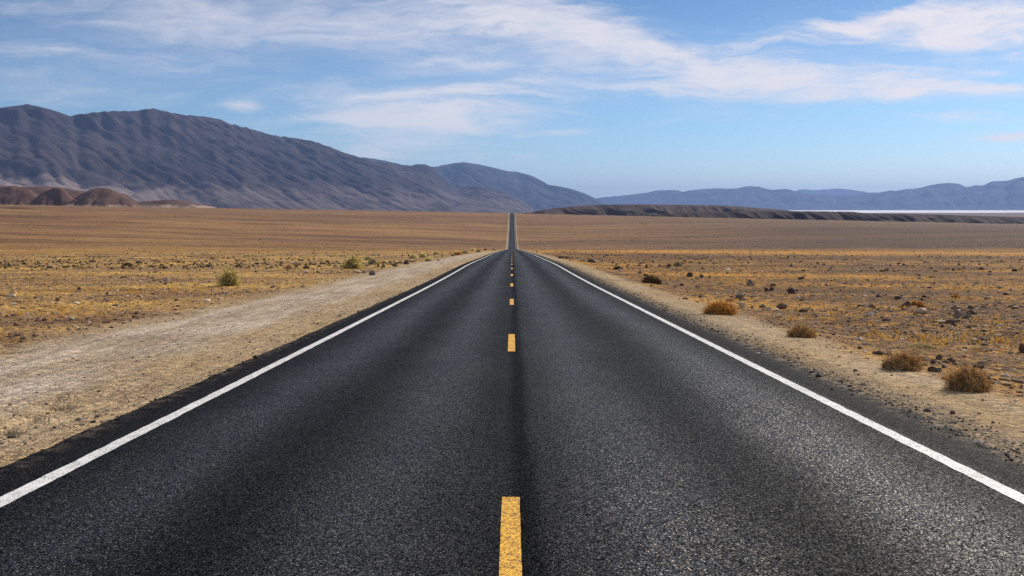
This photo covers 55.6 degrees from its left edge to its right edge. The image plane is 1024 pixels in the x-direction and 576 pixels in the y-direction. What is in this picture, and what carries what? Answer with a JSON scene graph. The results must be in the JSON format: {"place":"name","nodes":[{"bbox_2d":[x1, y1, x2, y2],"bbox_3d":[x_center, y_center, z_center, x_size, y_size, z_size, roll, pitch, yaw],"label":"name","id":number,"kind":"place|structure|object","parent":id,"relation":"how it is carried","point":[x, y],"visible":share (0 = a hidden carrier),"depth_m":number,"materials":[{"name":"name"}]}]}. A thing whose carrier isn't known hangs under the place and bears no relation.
{"place":"outdoors","nodes":[
{"label":"outdoors","id":0,"kind":"place"},
{"bbox_2d":[0,186,37,204],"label":"hill","id":1,"kind":"structure","parent":0,"point":[13,195],"depth_m":2199.13,"materials":[{"name":"brown soil"}]},
{"bbox_2d":[29,188,76,205],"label":"hill","id":2,"kind":"structure","parent":0,"point":[56,197],"depth_m":2158.61,"materials":[{"name":"brown soil"}]},
{"bbox_2d":[23,187,84,196],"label":"hill","id":3,"kind":"structure","parent":0,"point":[38,191],"depth_m":2405.19,"materials":[{"name":"brown soil"}]},
{"bbox_2d":[62,188,139,206],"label":"hill","id":4,"kind":"structure","parent":0,"point":[102,197],"depth_m":2096.08,"materials":[{"name":"brown soil"}]},
{"bbox_2d":[136,200,216,207],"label":"hill","id":5,"kind":"structure","parent":0,"point":[169,203],"depth_m":2126.76,"materials":[{"name":"brown soil"}]},
{"bbox_2d":[0,104,534,212],"bbox_3d":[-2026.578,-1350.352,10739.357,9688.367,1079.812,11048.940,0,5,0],"label":"mountains","id":6,"kind":"structure","parent":0,"point":[152,154],"depth_m":8825.50,"materials":[{"name":"grey stone"}]},
{"bbox_2d":[361,157,606,210],"bbox_3d":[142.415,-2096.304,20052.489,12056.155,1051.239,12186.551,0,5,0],"label":"distant mountains","id":7,"kind":"structure","parent":0,"point":[534,193],"depth_m":19761.38,"materials":[{"name":"stone"}]},
{"bbox_2d":[0,213,1023,575],"bbox_3d":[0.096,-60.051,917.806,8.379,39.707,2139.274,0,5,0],"label":"road","id":8,"kind":"structure","parent":0,"point":[512,411],"depth_m":7.64,"materials":[{"name":"black asphalt"}]},
{"bbox_2d":[0,205,1023,466],"bbox_3d":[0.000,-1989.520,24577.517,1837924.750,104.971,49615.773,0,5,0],"label":"ground","id":9,"kind":"structure","parent":0,"point":[94,357],"depth_m":45.42,"materials":[{"name":"brown soil"}]},
{"bbox_2d":[211,265,240,285],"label":"bush","id":10,"kind":"object","parent":9,"relation":"on","point":[227,278],"visible":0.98,"depth_m":42.93,"materials":[{"name":"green plant"}]},
{"bbox_2d":[341,253,365,268],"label":"bush","id":11,"kind":"object","parent":9,"relation":"on","point":[354,263],"visible":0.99,"depth_m":69.28,"materials":[{"name":"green plant"}]},
{"bbox_2d":[368,258,379,264],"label":"bush","id":12,"kind":"object","parent":9,"relation":"on","point":[373,261],"visible":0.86,"depth_m":81.94,"materials":[{"name":"plant"}]},
{"bbox_2d":[0,251,1023,427],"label":"gravel stones","id":13,"kind":"object","parent":9,"relation":"on","point":[165,280],"visible":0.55,"depth_m":32.77,"materials":[{"name":"brown gravel"}]},
{"bbox_2d":[0,250,1023,354],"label":"dry grass","id":14,"kind":"structure","parent":9,"relation":"on","point":[938,340],"depth_m":34.68,"materials":[{"name":"plant"}]},
{"bbox_2d":[0,206,1023,271],"bbox_3d":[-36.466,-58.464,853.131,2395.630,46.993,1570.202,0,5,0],"label":"scrub","id":15,"kind":"object","parent":9,"relation":"on","point":[9,264],"visible":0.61,"depth_m":98.28,"materials":[{"name":"brown plant"}]},
{"bbox_2d":[0,267,1023,465],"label":"asphalt crumbs","id":16,"kind":"object","parent":9,"relation":"on","point":[978,442],"visible":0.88,"depth_m":11.67,"materials":[{"name":"black asphalt"}]},
{"bbox_2d":[612,265,622,269],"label":"dry bush","id":17,"kind":"object","parent":9,"relation":"on","point":[617,267],"visible":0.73,"depth_m":71.30,"materials":[{"name":"brown plant"}]},
{"bbox_2d":[641,275,662,284],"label":"dry bush","id":18,"kind":"object","parent":9,"relation":"on","point":[651,279],"visible":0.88,"depth_m":45.81,"materials":[{"name":"brown plant"}]},
{"bbox_2d":[673,260,683,265],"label":"bush","id":19,"kind":"object","parent":9,"relation":"on","point":[678,263],"visible":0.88,"depth_m":83.14,"materials":[{"name":"plant"}]},
{"bbox_2d":[701,297,738,315],"bbox_3d":[5.348,0.461,24.932,0.966,0.500,1.051,3,5,30],"label":"dry bush","id":20,"kind":"object","parent":9,"relation":"on","point":[722,308],"visible":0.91,"depth_m":24.75,"materials":[{"name":"brown plant"}]},
{"bbox_2d":[735,294,743,298],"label":"rock","id":21,"kind":"object","parent":9,"relation":"on","point":[739,296],"visible":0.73,"depth_m":35.83,"materials":[{"name":"grey stone"}]},
{"bbox_2d":[738,303,744,307],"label":"rock","id":22,"kind":"object","parent":9,"relation":"on","point":[741,305],"visible":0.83,"depth_m":28.45,"materials":[{"name":"grey stone"}]},
{"bbox_2d":[746,279,753,285],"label":"rock","id":23,"kind":"object","parent":9,"relation":"on","point":[750,282],"visible":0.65,"depth_m":47.34,"materials":[{"name":"grey stone"}]},
{"bbox_2d":[776,303,787,308],"bbox_3d":[8.563,0.587,30.825,0.372,0.228,0.247,0,5,0],"label":"rock","id":24,"kind":"object","parent":9,"relation":"on","point":[780,306],"visible":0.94,"depth_m":30.75,"materials":[{"name":"stone"}]},
{"bbox_2d":[787,288,795,293],"bbox_3d":[11.428,0.140,39.643,0.323,0.323,0.206,-2,5,-27],"label":"rock","id":25,"kind":"object","parent":9,"relation":"on","point":[791,290],"visible":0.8,"depth_m":39.56,"materials":[{"name":"grey stone"}]},
{"bbox_2d":[784,322,816,337],"bbox_3d":[5.613,0.806,18.866,0.652,0.339,0.695,1,5,16],"label":"tumbleweed","id":26,"kind":"object","parent":9,"relation":"on","point":[802,331],"visible":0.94,"depth_m":18.71,"materials":[{"name":"brown plant"}]},
{"bbox_2d":[872,351,883,354],"bbox_3d":[5.992,1.069,15.903,0.179,0.082,0.125,-2,5,-18],"label":"rock","id":27,"kind":"object","parent":9,"relation":"on","point":[878,352],"visible":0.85,"depth_m":15.87,"materials":[{"name":"stone"}]},
{"bbox_2d":[878,347,926,371],"bbox_3d":[5.596,0.999,13.901,0.641,0.373,0.708,4,6,37],"label":"tumbleweed","id":28,"kind":"object","parent":9,"relation":"on","point":[905,361],"visible":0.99,"depth_m":13.78,"materials":[{"name":"brown plant"}]},
{"bbox_2d":[900,301,911,308],"bbox_3d":[12.532,0.580,30.907,0.355,0.365,0.222,0,5,0],"label":"rock","id":29,"kind":"object","parent":9,"relation":"on","point":[907,303],"visible":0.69,"depth_m":30.80,"materials":[{"name":"stone"}]},
{"bbox_2d":[911,299,924,306],"bbox_3d":[13.192,0.492,31.540,0.497,0.271,0.675,-2,5,-27],"label":"grass clump","id":30,"kind":"object","parent":9,"relation":"on","point":[917,303],"visible":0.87,"depth_m":31.44,"materials":[{"name":"brown plant"}]},
{"bbox_2d":[914,307,927,313],"bbox_3d":[12.080,0.689,28.674,0.408,0.233,0.277,0,5,0],"label":"rock","id":31,"kind":"object","parent":9,"relation":"on","point":[920,310],"visible":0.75,"depth_m":28.62,"materials":[{"name":"white stone"}]},
{"bbox_2d":[906,343,940,349],"bbox_3d":[7.424,1.050,17.606,0.593,0.148,0.533,0,5,0],"label":"grass clump","id":32,"kind":"object","parent":9,"relation":"on","point":[923,346],"visible":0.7,"depth_m":17.53,"materials":[{"name":"plant"}]},
{"bbox_2d":[927,366,935,370],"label":"rock","id":33,"kind":"object","parent":9,"relation":"on","point":[931,368],"visible":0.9,"depth_m":13.76,"materials":[{"name":"brown stone"}]},
{"bbox_2d":[935,354,942,359],"bbox_3d":[6.963,1.132,15.802,0.121,0.117,0.074,0,5,0],"label":"rock","id":34,"kind":"object","parent":9,"relation":"on","point":[939,356],"visible":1,"depth_m":15.79,"materials":[{"name":"stone"}]},
{"bbox_2d":[952,294,960,298],"bbox_3d":[16.804,0.286,36.752,0.314,0.256,0.344,-2,5,-23],"label":"grass clump","id":35,"kind":"object","parent":9,"relation":"on","point":[956,296],"visible":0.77,"depth_m":36.69,"materials":[{"name":"brown plant"}]},
{"bbox_2d":[953,308,960,318],"bbox_3d":[12.025,0.762,26.204,0.190,0.426,0.105,-2,5,-23],"label":"rock","id":36,"kind":"object","parent":9,"relation":"on","point":[957,314],"visible":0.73,"depth_m":26.17,"materials":[{"name":"grey stone"}]},
{"bbox_2d":[961,312,970,318],"bbox_3d":[12.351,0.789,26.412,0.275,0.293,0.171,0,5,0],"label":"rock","id":37,"kind":"object","parent":9,"relation":"on","point":[967,315],"visible":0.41,"depth_m":26.36,"materials":[{"name":"grey stone"}]},
{"bbox_2d":[938,358,996,392],"bbox_3d":[5.560,1.054,11.842,0.678,0.426,0.627,-3,6,-33],"label":"tumbleweed","id":38,"kind":"object","parent":9,"relation":"on","point":[969,379],"visible":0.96,"depth_m":11.71,"materials":[{"name":"brown plant"}]},
{"bbox_2d":[977,360,987,363],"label":"rock","id":39,"kind":"object","parent":9,"relation":"on","point":[982,361],"visible":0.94,"depth_m":15.99,"materials":[{"name":"beige stone"}]},
{"bbox_2d":[1018,343,1023,351],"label":"rock","id":40,"kind":"object","parent":9,"relation":"on","point":[1021,347],"visible":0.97,"depth_m":18.20,"materials":[{"name":"stone"}]},
{"bbox_2d":[0,0,1023,197],"label":"sky","id":41,"kind":"structure","parent":0,"point":[594,98],"materials":[{"name":"blue"}]},
{"bbox_2d":[525,204,787,215],"bbox_3d":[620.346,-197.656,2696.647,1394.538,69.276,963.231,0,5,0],"label":"hills","id":42,"kind":"structure","parent":0,"point":[628,209],"depth_m":2586.73,"materials":[{"name":"soil"}]},
{"bbox_2d":[596,177,1023,209],"bbox_3d":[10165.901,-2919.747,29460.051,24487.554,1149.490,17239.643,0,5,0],"label":"distant mountains","id":43,"kind":"structure","parent":0,"point":[1001,195],"depth_m":28462.69,"materials":[{"name":"stone"}]},
{"bbox_2d":[625,211,1023,223],"bbox_3d":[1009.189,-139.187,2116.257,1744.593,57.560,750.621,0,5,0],"label":"hills","id":44,"kind":"structure","parent":0,"point":[820,215],"depth_m":2027.14,"materials":[{"name":"soil"}]},
{"bbox_2d":[797,189,867,194],"bbox_3d":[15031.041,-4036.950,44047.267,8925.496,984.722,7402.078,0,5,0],"label":"distant mountains","id":45,"kind":"structure","parent":0,"point":[834,192],"depth_m":44491.27,"materials":[{"name":"blue stone"}]},
{"bbox_2d":[788,210,1023,212],"bbox_3d":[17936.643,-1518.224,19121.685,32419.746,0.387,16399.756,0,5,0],"label":"salt flat","id":46,"kind":"structure","parent":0,"point":[940,211],"depth_m":16236.38,"materials":[{"name":"white"}]}
]}

